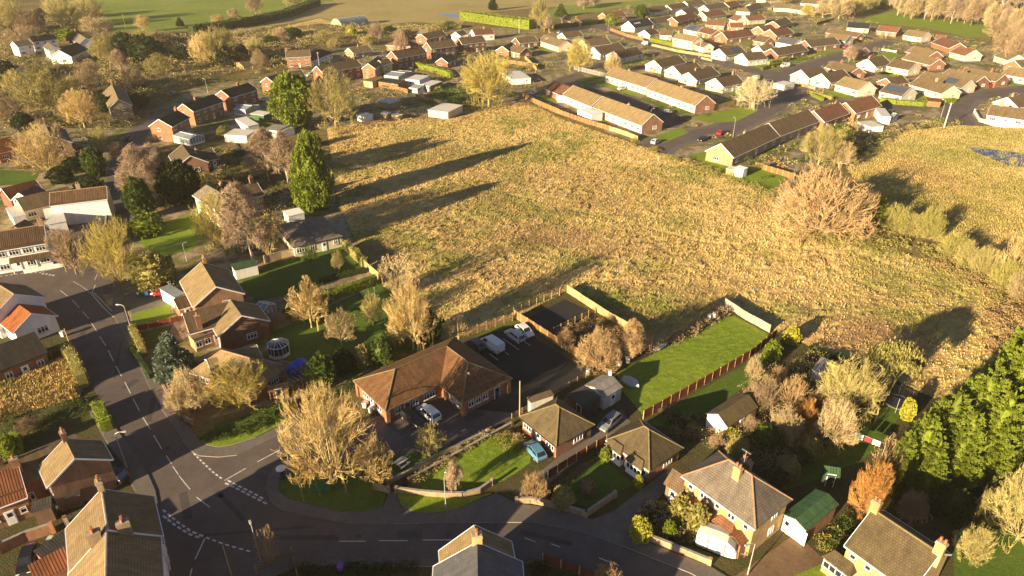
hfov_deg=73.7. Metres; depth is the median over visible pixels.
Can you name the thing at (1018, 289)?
bare shrub
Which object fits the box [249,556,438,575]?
pavement
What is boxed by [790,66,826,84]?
bungalow
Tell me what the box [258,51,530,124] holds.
undergrowth
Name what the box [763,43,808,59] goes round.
bungalow
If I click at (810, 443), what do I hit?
shrub
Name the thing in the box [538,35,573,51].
bungalow
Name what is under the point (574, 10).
pasture
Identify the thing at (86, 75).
bare tree
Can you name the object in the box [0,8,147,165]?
undergrowth
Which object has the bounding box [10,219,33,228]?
outhouse
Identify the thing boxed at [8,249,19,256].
window
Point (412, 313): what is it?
bare tree
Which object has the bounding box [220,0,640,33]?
tan field
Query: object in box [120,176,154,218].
evergreen tree
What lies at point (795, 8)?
bungalow
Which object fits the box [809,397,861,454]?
bare shrub
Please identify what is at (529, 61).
fence
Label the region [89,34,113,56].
bare tree
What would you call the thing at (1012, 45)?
bare tree
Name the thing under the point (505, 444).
planting
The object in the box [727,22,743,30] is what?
bungalow
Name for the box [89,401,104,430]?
hedge
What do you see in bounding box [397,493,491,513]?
verge
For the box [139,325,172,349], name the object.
lawn
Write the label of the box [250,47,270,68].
bare shrub
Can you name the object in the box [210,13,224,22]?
bare tree
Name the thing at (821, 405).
undergrowth
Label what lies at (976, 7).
bare tree
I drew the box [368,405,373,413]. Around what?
wheelie bin
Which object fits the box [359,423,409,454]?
yard
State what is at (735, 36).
bungalow
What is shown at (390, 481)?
garden wall
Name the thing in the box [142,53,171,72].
bare tree
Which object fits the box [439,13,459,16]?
flood water
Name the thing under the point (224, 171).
undergrowth
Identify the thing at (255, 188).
house
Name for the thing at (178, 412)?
garden wall
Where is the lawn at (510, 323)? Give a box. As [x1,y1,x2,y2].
[469,320,518,338]
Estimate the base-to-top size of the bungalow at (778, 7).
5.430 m
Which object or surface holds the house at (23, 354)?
on the ground at (214, 142)
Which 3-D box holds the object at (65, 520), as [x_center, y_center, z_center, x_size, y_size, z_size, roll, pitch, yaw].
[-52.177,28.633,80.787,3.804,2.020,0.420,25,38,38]
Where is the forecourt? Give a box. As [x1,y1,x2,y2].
[55,220,108,264]
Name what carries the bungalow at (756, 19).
on the ground at (214, 142)
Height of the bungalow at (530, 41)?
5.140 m
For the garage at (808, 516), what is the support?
on the village ground at (693, 454)
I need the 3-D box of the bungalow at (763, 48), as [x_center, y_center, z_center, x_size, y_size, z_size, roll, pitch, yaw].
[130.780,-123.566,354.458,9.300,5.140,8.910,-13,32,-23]
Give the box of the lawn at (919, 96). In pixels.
[916,94,926,98]
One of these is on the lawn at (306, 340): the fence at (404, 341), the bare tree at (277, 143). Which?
the fence at (404, 341)
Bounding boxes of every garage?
[224,129,256,142]
[231,259,258,279]
[235,117,258,129]
[585,374,622,409]
[781,489,838,545]
[873,108,890,123]
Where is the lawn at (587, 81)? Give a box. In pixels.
[578,76,605,86]
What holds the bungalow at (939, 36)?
on the ground at (214, 142)
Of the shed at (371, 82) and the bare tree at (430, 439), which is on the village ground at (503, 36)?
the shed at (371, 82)
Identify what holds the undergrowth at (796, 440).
on the village ground at (693, 454)
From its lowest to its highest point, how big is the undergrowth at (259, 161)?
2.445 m
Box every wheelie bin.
[45,535,53,540]
[59,330,65,336]
[336,562,343,571]
[361,400,366,407]
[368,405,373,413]
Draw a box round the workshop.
[64,489,83,509]
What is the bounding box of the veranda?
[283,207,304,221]
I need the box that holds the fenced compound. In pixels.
[529,299,593,332]
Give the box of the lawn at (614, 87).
[597,83,640,94]
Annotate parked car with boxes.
[14,543,39,575]
[112,466,128,485]
[124,135,131,141]
[150,286,162,296]
[168,91,176,95]
[259,96,268,100]
[399,406,425,428]
[415,403,441,423]
[466,337,486,351]
[504,328,525,343]
[515,322,534,337]
[523,440,547,462]
[530,90,537,94]
[596,410,622,432]
[617,86,625,90]
[649,105,658,109]
[650,138,660,144]
[662,109,671,113]
[675,115,684,119]
[697,135,706,141]
[716,129,724,135]
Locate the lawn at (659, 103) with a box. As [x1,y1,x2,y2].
[637,98,690,113]
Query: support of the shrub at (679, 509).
on the village ground at (693, 454)
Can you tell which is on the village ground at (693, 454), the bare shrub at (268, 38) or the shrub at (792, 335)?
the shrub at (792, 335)
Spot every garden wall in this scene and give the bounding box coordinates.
[0,521,55,554]
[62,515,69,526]
[88,215,107,257]
[161,380,182,421]
[180,413,195,425]
[263,249,293,262]
[373,483,390,493]
[386,428,489,484]
[394,477,494,497]
[407,420,513,482]
[515,496,587,517]
[584,489,616,517]
[628,526,712,565]
[795,82,815,89]
[973,109,1023,127]
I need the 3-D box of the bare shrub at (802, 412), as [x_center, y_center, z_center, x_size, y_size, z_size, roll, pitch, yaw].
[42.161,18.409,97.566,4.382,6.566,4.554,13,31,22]
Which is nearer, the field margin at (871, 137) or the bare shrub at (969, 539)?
the bare shrub at (969, 539)
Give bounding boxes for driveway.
[123,292,166,312]
[167,355,222,426]
[513,410,629,495]
[593,470,668,532]
[736,537,823,575]
[850,95,878,99]
[959,61,984,62]
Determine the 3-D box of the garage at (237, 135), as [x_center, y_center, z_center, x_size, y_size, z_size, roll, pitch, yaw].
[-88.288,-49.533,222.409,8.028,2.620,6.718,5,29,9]
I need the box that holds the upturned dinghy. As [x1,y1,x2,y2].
[653,342,667,350]
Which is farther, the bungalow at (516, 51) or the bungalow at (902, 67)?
the bungalow at (516, 51)
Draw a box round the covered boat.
[621,375,638,387]
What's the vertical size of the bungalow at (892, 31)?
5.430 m
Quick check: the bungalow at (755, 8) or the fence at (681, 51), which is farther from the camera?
the bungalow at (755, 8)
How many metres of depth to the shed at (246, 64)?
320.05 m
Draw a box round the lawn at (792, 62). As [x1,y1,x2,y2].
[775,60,805,68]
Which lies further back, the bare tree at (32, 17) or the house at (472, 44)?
the bare tree at (32, 17)
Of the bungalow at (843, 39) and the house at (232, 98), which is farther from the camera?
the bungalow at (843, 39)
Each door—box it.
[3,509,18,525]
[15,262,22,270]
[20,364,29,373]
[213,334,218,345]
[275,388,283,400]
[322,242,327,250]
[370,398,374,410]
[404,401,410,407]
[494,386,499,398]
[536,433,540,444]
[576,403,581,413]
[610,392,615,405]
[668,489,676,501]
[781,517,791,534]
[788,523,807,545]
[824,473,836,486]
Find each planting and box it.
[0,398,89,446]
[199,409,295,442]
[289,378,354,419]
[300,555,421,575]
[408,426,494,486]
[489,430,528,456]
[493,429,526,453]
[527,557,554,575]
[528,0,1000,165]
[536,0,1018,169]
[542,0,996,178]
[542,449,598,501]
[552,0,980,161]
[555,316,641,373]
[558,314,638,375]
[637,500,696,534]
[638,499,695,548]
[639,503,695,545]
[658,408,707,439]
[662,405,706,442]
[813,525,850,555]
[816,507,856,554]
[884,483,912,510]
[892,439,1023,541]
[924,482,998,530]
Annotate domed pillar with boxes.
[276,465,285,479]
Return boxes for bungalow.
[33,7,64,16]
[168,144,209,173]
[189,344,287,402]
[195,148,219,168]
[277,215,342,257]
[310,49,332,66]
[387,40,417,50]
[510,45,532,58]
[511,36,538,47]
[518,396,594,457]
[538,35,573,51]
[544,81,569,99]
[557,31,583,41]
[561,15,580,25]
[578,37,611,50]
[589,43,625,58]
[598,11,626,20]
[604,418,683,482]
[606,47,643,63]
[621,18,653,31]
[638,25,659,39]
[645,55,686,72]
[647,6,668,15]
[650,15,671,27]
[660,29,674,39]
[664,58,701,79]
[665,3,687,12]
[668,12,698,26]
[672,30,703,49]
[676,7,699,15]
[678,67,720,86]
[683,0,705,7]
[683,24,703,35]
[698,3,727,12]
[698,10,726,20]
[699,26,720,39]
[705,20,727,29]
[705,69,743,92]
[705,123,780,165]
[711,45,746,60]
[714,29,754,43]
[725,1,740,10]
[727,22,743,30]
[729,15,746,24]
[734,51,767,65]
[736,3,764,14]
[742,14,765,24]
[747,2,772,10]
[751,44,773,51]
[752,24,775,34]
[753,35,774,45]
[756,0,786,2]
[761,27,793,40]
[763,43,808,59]
[765,109,819,144]
[766,17,792,27]
[773,3,791,11]
[775,37,801,46]
[789,4,817,14]
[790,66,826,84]
[798,37,840,51]
[800,0,822,7]
[810,69,850,88]
[812,100,849,129]
[824,59,865,78]
[825,28,863,41]
[826,33,853,45]
[834,76,876,96]
[842,95,881,121]
[844,45,869,57]
[847,22,870,32]
[856,56,889,72]
[876,25,901,36]
[876,75,909,88]
[879,83,917,100]
[886,59,921,75]
[902,29,931,42]
[902,52,945,70]
[905,46,943,59]
[908,77,961,98]
[916,71,976,93]
[931,37,966,52]
[935,34,945,39]
[942,67,990,88]
[949,46,982,60]
[965,67,1009,87]
[986,101,1023,123]
[993,51,1023,64]
[993,93,1023,107]
[1001,67,1023,83]
[1003,59,1023,69]
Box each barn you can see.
[27,546,67,575]
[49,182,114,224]
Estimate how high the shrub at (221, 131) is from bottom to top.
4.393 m
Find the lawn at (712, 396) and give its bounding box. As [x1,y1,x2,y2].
[647,354,766,429]
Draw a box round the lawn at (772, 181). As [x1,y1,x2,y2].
[689,152,792,192]
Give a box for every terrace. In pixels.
[563,85,602,108]
[593,97,663,133]
[605,67,656,94]
[647,79,715,112]
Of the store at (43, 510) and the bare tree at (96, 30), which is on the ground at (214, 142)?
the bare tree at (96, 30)
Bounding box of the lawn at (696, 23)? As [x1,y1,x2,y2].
[683,21,703,26]
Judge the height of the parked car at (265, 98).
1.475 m
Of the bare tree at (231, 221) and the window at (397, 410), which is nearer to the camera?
the window at (397, 410)
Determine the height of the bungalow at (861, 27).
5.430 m
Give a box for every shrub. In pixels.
[0,433,20,460]
[1,21,18,35]
[8,62,75,111]
[13,415,39,434]
[43,165,74,185]
[53,28,82,40]
[59,155,84,173]
[72,176,104,188]
[109,31,134,56]
[124,32,166,62]
[124,210,165,239]
[127,250,176,294]
[128,29,164,44]
[151,30,181,46]
[161,366,214,420]
[209,42,241,66]
[216,125,228,138]
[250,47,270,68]
[261,34,282,44]
[265,311,288,329]
[300,351,337,392]
[308,130,321,146]
[326,37,341,48]
[331,347,355,376]
[345,23,357,33]
[352,343,372,368]
[358,34,375,45]
[370,332,394,367]
[389,28,415,37]
[393,30,408,50]
[416,309,445,342]
[435,21,449,27]
[443,20,455,28]
[519,469,550,503]
[551,485,577,511]
[575,325,622,375]
[579,478,596,496]
[594,559,622,575]
[599,446,610,464]
[605,13,619,25]
[628,515,653,544]
[633,474,643,490]
[662,519,677,536]
[666,492,692,526]
[685,501,711,535]
[706,432,727,452]
[721,427,742,444]
[725,436,750,461]
[738,414,761,435]
[743,373,782,416]
[744,353,764,379]
[751,423,783,453]
[762,162,881,249]
[762,339,783,361]
[765,404,806,448]
[770,366,788,387]
[773,454,801,482]
[782,325,802,345]
[789,372,809,393]
[793,397,822,432]
[794,433,825,461]
[800,3,815,14]
[809,383,835,410]
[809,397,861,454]
[816,127,835,139]
[831,123,851,132]
[835,125,856,147]
[848,455,895,520]
[855,398,867,412]
[863,194,890,223]
[876,201,917,236]
[895,214,927,237]
[896,487,930,527]
[899,397,917,421]
[909,204,948,241]
[935,230,979,259]
[951,523,998,567]
[952,240,984,270]
[966,244,1003,276]
[971,485,1012,528]
[982,464,1023,553]
[985,257,1023,294]
[1008,267,1023,302]
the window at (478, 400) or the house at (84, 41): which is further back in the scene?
the house at (84, 41)
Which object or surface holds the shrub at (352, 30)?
on the village ground at (503, 36)
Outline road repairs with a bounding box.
[75,312,572,546]
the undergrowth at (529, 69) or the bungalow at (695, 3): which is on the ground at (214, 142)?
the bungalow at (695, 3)
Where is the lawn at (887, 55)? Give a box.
[877,52,900,58]
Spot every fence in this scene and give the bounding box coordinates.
[46,348,60,359]
[135,316,182,329]
[269,385,292,401]
[290,547,297,575]
[291,379,307,391]
[312,336,409,383]
[364,260,382,283]
[386,84,407,92]
[416,94,441,102]
[458,312,512,338]
[502,59,537,67]
[511,372,586,418]
[513,287,566,312]
[514,309,593,363]
[521,92,558,112]
[525,56,536,69]
[542,553,598,575]
[547,435,606,478]
[553,306,595,333]
[558,109,609,129]
[567,285,653,342]
[574,66,604,76]
[609,126,637,140]
[610,28,643,40]
[643,329,777,418]
[649,307,724,350]
[651,44,710,57]
[715,98,742,109]
[724,298,770,332]
[756,162,800,178]
[816,18,833,24]
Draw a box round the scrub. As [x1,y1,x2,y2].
[108,24,441,98]
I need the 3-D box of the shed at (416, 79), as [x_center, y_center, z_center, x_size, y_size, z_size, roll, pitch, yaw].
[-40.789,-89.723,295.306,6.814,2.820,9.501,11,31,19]
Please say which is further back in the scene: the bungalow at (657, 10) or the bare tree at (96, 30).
the bungalow at (657, 10)
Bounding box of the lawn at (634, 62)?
[623,60,647,65]
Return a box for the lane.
[83,110,173,294]
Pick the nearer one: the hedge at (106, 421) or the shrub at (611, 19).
the hedge at (106, 421)
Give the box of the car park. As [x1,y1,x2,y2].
[463,325,585,412]
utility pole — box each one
[222,545,231,575]
[519,381,519,415]
[944,102,951,126]
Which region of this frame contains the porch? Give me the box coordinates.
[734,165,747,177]
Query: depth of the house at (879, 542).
72.52 m
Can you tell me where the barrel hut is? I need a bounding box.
[331,15,368,26]
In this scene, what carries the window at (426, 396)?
in the village hall
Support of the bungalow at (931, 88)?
on the ground at (214, 142)
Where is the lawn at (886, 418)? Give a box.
[781,385,909,488]
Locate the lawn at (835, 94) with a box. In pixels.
[823,91,851,96]
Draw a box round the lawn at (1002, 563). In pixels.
[954,516,1023,575]
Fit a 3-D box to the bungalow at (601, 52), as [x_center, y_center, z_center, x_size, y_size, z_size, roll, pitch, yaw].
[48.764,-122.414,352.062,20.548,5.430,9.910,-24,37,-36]
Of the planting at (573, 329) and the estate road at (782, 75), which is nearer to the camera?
the planting at (573, 329)
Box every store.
[5,205,27,224]
[31,495,56,525]
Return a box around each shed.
[33,530,65,558]
[235,60,263,69]
[250,110,271,121]
[264,124,288,136]
[267,381,289,400]
[277,124,294,136]
[357,112,372,121]
[363,76,383,87]
[377,78,407,87]
[378,98,400,108]
[380,111,390,118]
[392,113,402,119]
[406,75,429,85]
[423,80,441,91]
[428,103,462,118]
[502,71,530,84]
[726,165,735,175]
[773,81,794,89]
[810,357,829,381]
[820,465,840,486]
[857,120,883,132]
[926,97,940,106]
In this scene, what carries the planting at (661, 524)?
on the village ground at (693, 454)
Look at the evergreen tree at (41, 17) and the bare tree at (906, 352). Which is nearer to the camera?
the bare tree at (906, 352)
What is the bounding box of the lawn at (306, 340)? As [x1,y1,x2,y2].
[267,283,418,371]
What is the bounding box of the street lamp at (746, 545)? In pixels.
[744,543,754,574]
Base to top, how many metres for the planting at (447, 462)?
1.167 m
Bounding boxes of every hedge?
[8,428,24,455]
[58,342,90,387]
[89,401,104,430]
[92,400,114,432]
[127,323,148,356]
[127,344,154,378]
[187,0,321,33]
[214,400,293,435]
[255,120,273,127]
[281,274,377,317]
[305,23,461,36]
[319,266,366,283]
[341,239,367,265]
[415,62,453,77]
[459,10,534,29]
[543,19,605,29]
[649,37,672,45]
[748,162,769,171]
[760,60,788,69]
[766,55,790,64]
[768,397,862,489]
[807,89,833,99]
[810,92,823,100]
[880,96,956,106]
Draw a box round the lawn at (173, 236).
[140,212,201,255]
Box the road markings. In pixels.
[5,251,618,575]
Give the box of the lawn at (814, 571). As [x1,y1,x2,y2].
[794,555,826,575]
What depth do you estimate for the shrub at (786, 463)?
88.25 m
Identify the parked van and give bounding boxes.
[480,334,504,353]
[780,62,789,67]
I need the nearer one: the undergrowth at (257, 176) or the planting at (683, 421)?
the planting at (683, 421)
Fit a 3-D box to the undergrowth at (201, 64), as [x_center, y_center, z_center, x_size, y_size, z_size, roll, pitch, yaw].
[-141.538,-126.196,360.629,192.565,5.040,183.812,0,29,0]
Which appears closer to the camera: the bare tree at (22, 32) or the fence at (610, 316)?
the fence at (610, 316)
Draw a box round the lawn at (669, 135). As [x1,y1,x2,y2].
[654,128,688,142]
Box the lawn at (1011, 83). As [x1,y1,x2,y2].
[1008,82,1023,85]
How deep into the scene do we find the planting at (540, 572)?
76.67 m
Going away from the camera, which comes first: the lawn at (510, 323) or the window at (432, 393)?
the window at (432, 393)
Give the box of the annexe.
[43,207,68,235]
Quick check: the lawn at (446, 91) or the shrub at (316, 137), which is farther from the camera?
the lawn at (446, 91)
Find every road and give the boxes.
[0,257,693,575]
[281,388,564,468]
[553,16,648,32]
[587,25,777,74]
[643,78,799,153]
[756,41,895,94]
[797,87,1023,108]
[944,95,977,125]
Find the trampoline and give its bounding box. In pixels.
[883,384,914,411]
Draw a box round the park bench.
[316,483,330,492]
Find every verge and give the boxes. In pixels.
[198,412,296,447]
[279,447,447,511]
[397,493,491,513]
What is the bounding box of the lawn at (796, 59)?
[789,56,815,60]
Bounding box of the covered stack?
[285,358,309,377]
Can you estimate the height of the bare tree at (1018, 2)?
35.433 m
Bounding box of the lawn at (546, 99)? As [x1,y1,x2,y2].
[535,95,556,102]
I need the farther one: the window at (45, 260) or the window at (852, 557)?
the window at (45, 260)
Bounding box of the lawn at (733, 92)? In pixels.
[728,89,745,94]
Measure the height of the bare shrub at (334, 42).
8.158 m
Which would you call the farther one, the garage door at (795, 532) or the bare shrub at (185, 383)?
the bare shrub at (185, 383)
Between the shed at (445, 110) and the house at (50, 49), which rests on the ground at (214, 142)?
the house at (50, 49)
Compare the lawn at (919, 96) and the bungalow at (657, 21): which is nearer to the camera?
the lawn at (919, 96)
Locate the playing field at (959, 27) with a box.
[841,10,1000,36]
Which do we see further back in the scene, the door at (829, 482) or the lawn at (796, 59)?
the lawn at (796, 59)
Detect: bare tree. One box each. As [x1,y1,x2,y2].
[0,0,20,10]
[0,0,25,32]
[0,68,26,97]
[0,94,24,121]
[2,24,38,45]
[6,121,71,179]
[10,9,46,35]
[40,0,73,19]
[43,227,92,276]
[49,1,81,28]
[50,88,103,131]
[54,73,80,94]
[62,0,104,20]
[71,59,103,94]
[76,212,140,289]
[77,14,114,39]
[86,127,111,150]
[87,34,114,61]
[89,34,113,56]
[108,49,128,71]
[108,141,126,165]
[113,141,163,200]
[115,65,146,88]
[133,15,150,31]
[139,142,168,184]
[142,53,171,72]
[186,30,209,65]
[187,188,253,257]
[195,23,238,64]
[197,355,266,414]
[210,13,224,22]
[216,180,274,258]
[227,8,241,19]
[241,201,282,254]
[242,126,284,180]
[244,36,266,54]
[245,0,263,13]
[252,524,279,564]
[265,130,294,182]
[272,27,289,39]
[272,378,377,502]
[283,0,303,6]
[284,275,330,331]
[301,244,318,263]
[305,66,357,127]
[313,30,331,42]
[324,308,356,345]
[331,249,343,270]
[349,432,393,484]
[360,289,382,324]
[369,21,384,43]
[377,251,417,294]
[381,275,440,353]
[414,422,446,458]
[443,318,454,336]
[445,459,465,491]
[452,315,467,333]
[457,50,514,109]
[530,0,548,27]
[537,10,548,30]
[544,15,554,29]
[556,326,576,350]
[565,36,593,71]
[577,0,588,8]
[589,0,601,4]
[604,52,619,70]
[616,317,647,361]
[732,75,777,110]
[777,374,812,409]
[800,123,842,167]
[809,0,837,17]
[816,352,889,429]
[824,140,857,167]
[826,0,856,19]
[843,46,857,58]
[847,121,860,133]
[849,0,872,14]
[858,0,879,11]
[871,436,906,483]
[890,0,903,14]
[897,0,915,15]
[901,0,923,18]
[920,0,938,18]
[923,0,944,20]
[936,0,955,20]
[944,0,965,23]
[957,0,975,22]
[962,0,985,25]
[978,0,994,23]
[982,1,1004,26]
[982,16,1015,39]
[990,2,1009,28]
[992,23,1023,56]
[992,236,1023,266]
[997,6,1014,24]
[1001,0,1014,6]
[1004,29,1023,57]
[1008,17,1023,37]
[1009,0,1023,8]
[1009,7,1023,25]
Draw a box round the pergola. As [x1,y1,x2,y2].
[280,363,309,394]
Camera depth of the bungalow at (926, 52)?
340.75 m
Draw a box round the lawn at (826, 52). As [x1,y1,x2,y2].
[793,49,836,59]
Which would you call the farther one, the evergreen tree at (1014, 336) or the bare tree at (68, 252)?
the bare tree at (68, 252)
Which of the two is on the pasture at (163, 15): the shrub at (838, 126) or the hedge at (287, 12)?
the hedge at (287, 12)
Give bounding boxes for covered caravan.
[695,522,745,558]
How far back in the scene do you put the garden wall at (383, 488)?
87.07 m
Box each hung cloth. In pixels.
[864,436,871,441]
[872,439,880,446]
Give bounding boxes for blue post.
[286,467,291,478]
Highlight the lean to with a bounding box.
[159,284,184,306]
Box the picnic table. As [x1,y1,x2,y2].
[393,456,409,469]
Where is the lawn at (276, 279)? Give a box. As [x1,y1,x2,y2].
[242,247,361,301]
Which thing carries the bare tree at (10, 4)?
on the ground at (214, 142)
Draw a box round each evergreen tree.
[0,59,18,81]
[8,112,35,131]
[24,13,44,27]
[64,30,80,43]
[79,146,106,177]
[93,94,108,112]
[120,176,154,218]
[128,92,149,107]
[151,331,198,387]
[153,158,200,205]
[169,44,193,59]
[175,17,184,25]
[233,43,248,57]
[233,142,245,156]
[263,70,314,127]
[284,27,302,36]
[288,128,335,211]
[382,26,398,34]
[487,0,497,9]
[553,3,568,16]
[634,4,647,17]
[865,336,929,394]
[874,0,888,8]
[876,430,919,496]
[891,413,946,496]
[905,391,973,481]
[909,435,952,501]
[918,396,951,433]
[943,409,987,488]
[949,372,981,403]
[953,359,1012,469]
[976,386,1023,485]
[978,326,1023,381]
[989,344,1018,392]
[998,394,1023,483]
[999,341,1023,412]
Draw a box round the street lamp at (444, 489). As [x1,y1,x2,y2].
[444,469,446,509]
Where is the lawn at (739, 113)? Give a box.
[688,107,759,122]
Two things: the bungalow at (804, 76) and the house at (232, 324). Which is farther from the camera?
the bungalow at (804, 76)
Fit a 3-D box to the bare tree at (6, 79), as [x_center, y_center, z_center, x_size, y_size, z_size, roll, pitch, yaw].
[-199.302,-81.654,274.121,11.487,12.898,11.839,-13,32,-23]
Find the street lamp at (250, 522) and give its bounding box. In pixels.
[249,520,261,565]
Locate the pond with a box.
[967,146,1023,166]
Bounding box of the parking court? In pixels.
[551,72,682,127]
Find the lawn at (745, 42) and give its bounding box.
[730,41,752,44]
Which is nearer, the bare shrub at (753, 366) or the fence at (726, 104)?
the bare shrub at (753, 366)
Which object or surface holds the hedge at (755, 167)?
on the lawn at (772, 181)
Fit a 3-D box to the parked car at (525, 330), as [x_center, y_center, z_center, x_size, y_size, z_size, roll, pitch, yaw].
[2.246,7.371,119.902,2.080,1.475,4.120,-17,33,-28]
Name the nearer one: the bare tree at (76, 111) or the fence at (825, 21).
the bare tree at (76, 111)
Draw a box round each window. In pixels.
[0,251,6,257]
[0,263,11,270]
[4,371,14,379]
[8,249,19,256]
[19,506,28,514]
[21,247,32,253]
[26,260,37,265]
[27,492,36,500]
[28,211,37,217]
[35,245,45,251]
[36,325,49,334]
[36,359,44,366]
[40,258,50,263]
[195,340,202,348]
[204,337,211,344]
[246,331,257,340]
[270,375,279,383]
[296,247,304,253]
[362,392,368,400]
[375,403,382,413]
[394,406,400,414]
[412,398,418,406]
[424,392,429,400]
[429,389,435,398]
[468,399,474,408]
[475,396,481,404]
[482,392,488,400]
[523,423,531,433]
[545,441,554,452]
[573,433,583,443]
[604,439,623,466]
[624,453,644,478]
[662,456,672,468]
[687,484,692,491]
[699,492,707,502]
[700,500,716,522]
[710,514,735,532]
[713,503,719,510]
[726,512,734,522]
[741,523,748,532]
[767,525,773,536]
[820,550,856,575]
[847,552,856,562]
[862,563,871,573]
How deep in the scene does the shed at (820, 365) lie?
107.52 m
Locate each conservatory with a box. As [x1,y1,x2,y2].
[173,131,204,145]
[234,104,259,115]
[257,301,276,316]
[267,337,289,359]
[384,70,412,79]
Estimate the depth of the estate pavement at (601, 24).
442.57 m
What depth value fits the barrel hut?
443.93 m
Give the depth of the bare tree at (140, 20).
420.70 m
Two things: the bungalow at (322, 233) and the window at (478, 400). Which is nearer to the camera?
the window at (478, 400)
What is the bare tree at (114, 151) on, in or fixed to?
on the village ground at (333, 215)
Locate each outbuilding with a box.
[527,390,553,411]
[566,385,600,416]
[695,41,713,52]
[706,394,757,436]
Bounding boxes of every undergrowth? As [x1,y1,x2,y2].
[0,5,130,152]
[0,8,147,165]
[0,10,140,164]
[92,22,437,90]
[97,22,438,95]
[105,25,431,84]
[149,147,304,250]
[153,146,295,253]
[154,147,322,252]
[160,146,294,256]
[252,52,530,129]
[254,51,527,127]
[255,50,530,127]
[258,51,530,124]
[699,356,861,473]
[705,360,841,467]
[712,358,849,472]
[722,369,860,462]
[728,362,858,473]
[739,348,866,474]
[760,362,829,453]
[776,386,849,468]
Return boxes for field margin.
[332,100,528,136]
[630,137,766,191]
[645,304,731,354]
[760,189,1023,300]
[765,189,1023,303]
[775,332,897,383]
[842,119,985,165]
[844,119,988,163]
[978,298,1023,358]
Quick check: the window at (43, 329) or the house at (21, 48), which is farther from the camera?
the house at (21, 48)
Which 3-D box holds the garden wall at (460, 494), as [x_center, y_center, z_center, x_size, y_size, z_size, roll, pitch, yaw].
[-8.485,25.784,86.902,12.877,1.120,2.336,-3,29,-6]
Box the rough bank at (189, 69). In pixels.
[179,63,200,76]
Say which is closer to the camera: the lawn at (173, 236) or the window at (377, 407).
the window at (377, 407)
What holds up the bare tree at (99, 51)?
on the ground at (214, 142)
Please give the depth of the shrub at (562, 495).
84.12 m
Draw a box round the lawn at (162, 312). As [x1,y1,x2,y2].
[131,304,170,324]
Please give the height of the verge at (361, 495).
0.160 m
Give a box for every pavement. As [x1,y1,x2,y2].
[89,400,160,519]
[112,281,299,456]
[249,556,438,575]
[266,456,724,575]
[552,16,652,32]
[583,26,789,77]
[638,78,800,155]
[752,40,897,91]
[797,85,1023,110]
[938,100,983,125]
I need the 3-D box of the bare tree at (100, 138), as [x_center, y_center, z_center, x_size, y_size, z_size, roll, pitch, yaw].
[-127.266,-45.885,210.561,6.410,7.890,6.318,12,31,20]
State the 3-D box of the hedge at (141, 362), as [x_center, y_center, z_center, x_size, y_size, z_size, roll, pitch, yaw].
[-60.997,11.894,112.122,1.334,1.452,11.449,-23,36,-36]
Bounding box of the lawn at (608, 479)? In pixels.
[567,460,633,507]
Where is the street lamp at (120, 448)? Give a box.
[115,430,127,467]
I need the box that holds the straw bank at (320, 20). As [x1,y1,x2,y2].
[245,18,331,35]
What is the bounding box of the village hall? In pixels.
[353,336,512,424]
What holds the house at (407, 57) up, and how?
on the ground at (214, 142)
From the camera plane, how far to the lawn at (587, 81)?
301.47 m
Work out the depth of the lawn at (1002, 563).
78.40 m
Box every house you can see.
[0,136,24,162]
[0,179,41,206]
[0,216,62,273]
[0,282,59,338]
[0,332,48,382]
[0,427,118,511]
[0,454,33,528]
[5,60,28,77]
[10,40,34,55]
[11,185,45,205]
[15,186,69,220]
[28,31,58,50]
[29,118,75,162]
[43,42,59,59]
[50,42,88,63]
[65,475,170,575]
[70,28,95,49]
[102,81,133,119]
[148,106,191,141]
[171,254,244,319]
[177,94,224,125]
[181,299,270,349]
[192,175,265,226]
[216,82,258,110]
[260,73,289,94]
[285,47,311,67]
[290,70,305,75]
[312,55,362,84]
[344,43,372,57]
[361,56,381,78]
[377,58,392,74]
[386,46,426,68]
[412,28,429,37]
[416,30,446,43]
[423,38,456,58]
[432,525,523,575]
[436,54,457,67]
[451,30,467,40]
[455,33,485,53]
[470,27,494,39]
[495,42,514,56]
[663,449,792,558]
[820,495,951,575]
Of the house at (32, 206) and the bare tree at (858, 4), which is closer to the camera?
the house at (32, 206)
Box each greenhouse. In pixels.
[409,84,424,92]
[890,113,898,122]
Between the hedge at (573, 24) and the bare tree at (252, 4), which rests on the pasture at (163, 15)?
the bare tree at (252, 4)
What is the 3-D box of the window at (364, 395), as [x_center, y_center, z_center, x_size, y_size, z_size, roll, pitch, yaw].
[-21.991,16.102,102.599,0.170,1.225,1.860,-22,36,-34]
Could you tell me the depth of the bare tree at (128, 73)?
283.20 m
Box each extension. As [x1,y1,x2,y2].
[187,331,218,351]
[557,93,564,102]
[577,108,602,120]
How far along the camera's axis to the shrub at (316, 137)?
215.50 m
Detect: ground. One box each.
[0,0,1023,575]
[0,128,415,417]
[0,331,135,575]
[147,26,538,147]
[278,563,577,575]
[361,292,1023,575]
[526,0,1022,190]
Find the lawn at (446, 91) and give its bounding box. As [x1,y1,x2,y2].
[423,82,485,107]
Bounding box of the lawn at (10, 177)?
[0,170,38,185]
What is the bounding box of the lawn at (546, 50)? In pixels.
[536,46,555,52]
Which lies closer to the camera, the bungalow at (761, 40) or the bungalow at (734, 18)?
the bungalow at (761, 40)
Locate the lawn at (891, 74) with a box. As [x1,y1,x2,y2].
[880,72,901,76]
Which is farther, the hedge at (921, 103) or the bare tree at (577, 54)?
the bare tree at (577, 54)
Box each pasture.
[82,0,332,32]
[541,0,690,18]
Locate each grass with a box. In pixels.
[0,354,83,423]
[327,103,1023,397]
[407,432,530,490]
[617,316,768,413]
[846,125,1023,292]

